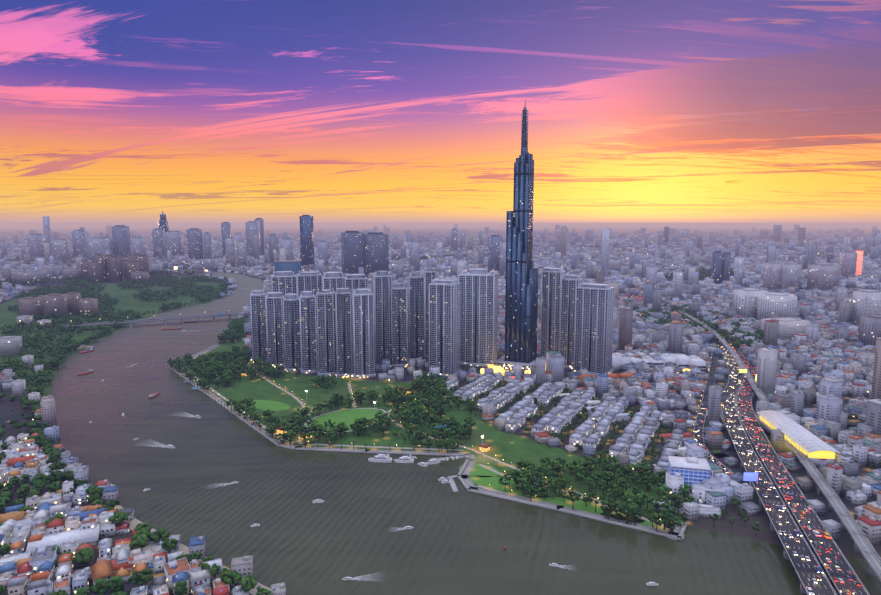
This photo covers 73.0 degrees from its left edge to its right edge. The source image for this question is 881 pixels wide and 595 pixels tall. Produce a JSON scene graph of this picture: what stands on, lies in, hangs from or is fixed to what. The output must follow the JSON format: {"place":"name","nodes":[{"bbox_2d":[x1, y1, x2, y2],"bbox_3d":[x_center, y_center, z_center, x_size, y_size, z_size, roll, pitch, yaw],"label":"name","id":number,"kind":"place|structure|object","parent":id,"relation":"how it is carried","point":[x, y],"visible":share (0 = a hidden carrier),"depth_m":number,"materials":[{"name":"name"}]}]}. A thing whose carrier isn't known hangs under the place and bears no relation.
{"place":"outdoors","nodes":[
{"label":"outdoors","id":0,"kind":"place"},
{"bbox_2d":[74,484,270,594],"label":"shore","id":1,"kind":"structure","parent":0,"point":[134,522],"depth_m":476.94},
{"bbox_2d":[182,322,686,530],"bbox_3d":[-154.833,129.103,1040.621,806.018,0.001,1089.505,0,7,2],"label":"park ground","id":2,"kind":"structure","parent":0,"point":[510,449],"depth_m":748.16,"materials":[{"name":"green plant"}]},
{"bbox_2d":[210,363,668,530],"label":"lawn","id":3,"kind":"structure","parent":0,"point":[482,476],"depth_m":611.83,"materials":[{"name":"green plant"}]},
{"bbox_2d":[0,223,880,594],"bbox_3d":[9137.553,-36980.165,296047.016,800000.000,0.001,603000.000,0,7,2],"label":"ground","id":4,"kind":"structure","parent":0,"point":[844,541],"depth_m":940.92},
{"bbox_2d":[0,277,227,399],"bbox_3d":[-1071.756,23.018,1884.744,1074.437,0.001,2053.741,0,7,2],"label":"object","id":5,"kind":"object","parent":4,"relation":"on","point":[126,299],"visible":0.4,"depth_m":1782.16,"materials":[{"name":"green plant"}]},
{"bbox_2d":[159,110,537,362],"bbox_3d":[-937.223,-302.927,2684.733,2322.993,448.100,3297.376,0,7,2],"label":"skyscraper","id":6,"kind":"structure","parent":4,"relation":"on","point":[523,302],"depth_m":1037.20,"materials":[{"name":"blue glass"}]},
{"bbox_2d":[250,100,614,378],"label":"apartment towers","id":7,"kind":"structure","parent":4,"relation":"on","point":[365,291],"depth_m":1040.64,"materials":[{"name":"grey concrete"}]},
{"bbox_2d":[0,211,880,594],"bbox_3d":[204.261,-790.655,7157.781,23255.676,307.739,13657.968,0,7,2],"label":"city buildings","id":8,"kind":"structure","parent":4,"relation":"on","point":[782,259],"depth_m":2232.73,"materials":[{"name":"grey concrete"}]},
{"bbox_2d":[0,267,880,594],"bbox_3d":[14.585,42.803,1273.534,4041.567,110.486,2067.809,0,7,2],"label":"houses","id":9,"kind":"structure","parent":4,"relation":"on","point":[802,437],"depth_m":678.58,"materials":[{"name":"grey concrete"}]},
{"bbox_2d":[0,256,880,594],"bbox_3d":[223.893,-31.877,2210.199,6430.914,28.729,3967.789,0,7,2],"label":"trees","id":10,"kind":"object","parent":4,"relation":"on","point":[204,364],"visible":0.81,"depth_m":748.65,"materials":[{"name":"green plant"}]},
{"bbox_2d":[64,294,880,594],"bbox_3d":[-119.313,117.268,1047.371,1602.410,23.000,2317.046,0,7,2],"label":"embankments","id":11,"kind":"object","parent":4,"relation":"on","point":[462,476],"visible":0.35,"depth_m":626.62,"materials":[{"name":"concrete"}]},
{"bbox_2d":[705,400,759,452],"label":"verge","id":12,"kind":"structure","parent":4,"relation":"on","point":[717,451],"depth_m":679.48,"materials":[{"name":"green plant"}]},
{"bbox_2d":[0,0,880,222],"label":"sky","id":13,"kind":"structure","parent":0,"point":[112,111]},
{"bbox_2d":[8,224,875,593],"bbox_3d":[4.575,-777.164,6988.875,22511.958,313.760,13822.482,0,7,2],"label":"lamps","id":14,"kind":"object","parent":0,"point":[746,474],"visible":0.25,"depth_m":747.93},
{"bbox_2d":[6,260,880,594],"bbox_3d":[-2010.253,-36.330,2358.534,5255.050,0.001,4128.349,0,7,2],"label":"river water","id":15,"kind":"structure","parent":0,"point":[300,542],"depth_m":532.83,"materials":[{"name":"liquid"}]},
{"bbox_2d":[122,330,573,580],"bbox_3d":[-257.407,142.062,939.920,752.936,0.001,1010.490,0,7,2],"label":"boat wakes","id":16,"kind":"object","parent":15,"relation":"on","point":[229,483],"visible":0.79,"depth_m":546.62,"materials":[{"name":"white liquid"}]},
{"bbox_2d":[76,320,658,585],"bbox_3d":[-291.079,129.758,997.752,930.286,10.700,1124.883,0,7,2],"label":"boats","id":17,"kind":"object","parent":15,"relation":"on","point":[383,458],"visible":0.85,"depth_m":646.45,"materials":[{"name":"white"}]},
{"bbox_2d":[65,295,880,594],"bbox_3d":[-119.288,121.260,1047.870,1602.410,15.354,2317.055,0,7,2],"label":"roads","id":18,"kind":"structure","parent":0,"point":[840,561],"depth_m":548.36,"materials":[{"name":"grey asphalt"}]},
{"bbox_2d":[219,295,860,594],"bbox_3d":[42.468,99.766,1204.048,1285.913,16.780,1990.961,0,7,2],"label":"cars","id":19,"kind":"object","parent":18,"relation":"on","point":[816,532],"visible":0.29,"depth_m":557.01,"materials":[{"name":"paint"}]},
{"bbox_2d":[633,295,867,594],"bbox_3d":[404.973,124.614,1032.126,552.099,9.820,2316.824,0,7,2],"label":"cars","id":20,"kind":"object","parent":18,"relation":"on","point":[770,481],"visible":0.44,"depth_m":575.95,"materials":[{"name":"metal"}]},
{"bbox_2d":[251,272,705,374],"bbox_3d":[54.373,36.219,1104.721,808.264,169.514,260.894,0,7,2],"label":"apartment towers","id":21,"kind":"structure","parent":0,"point":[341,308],"depth_m":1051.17,"materials":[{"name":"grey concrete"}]},
{"bbox_2d":[218,367,870,562],"bbox_3d":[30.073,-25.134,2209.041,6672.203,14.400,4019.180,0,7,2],"label":"light pools","id":22,"kind":"object","parent":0,"point":[496,455],"visible":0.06,"depth_m":662.83,"materials":[{"name":"yellow"}]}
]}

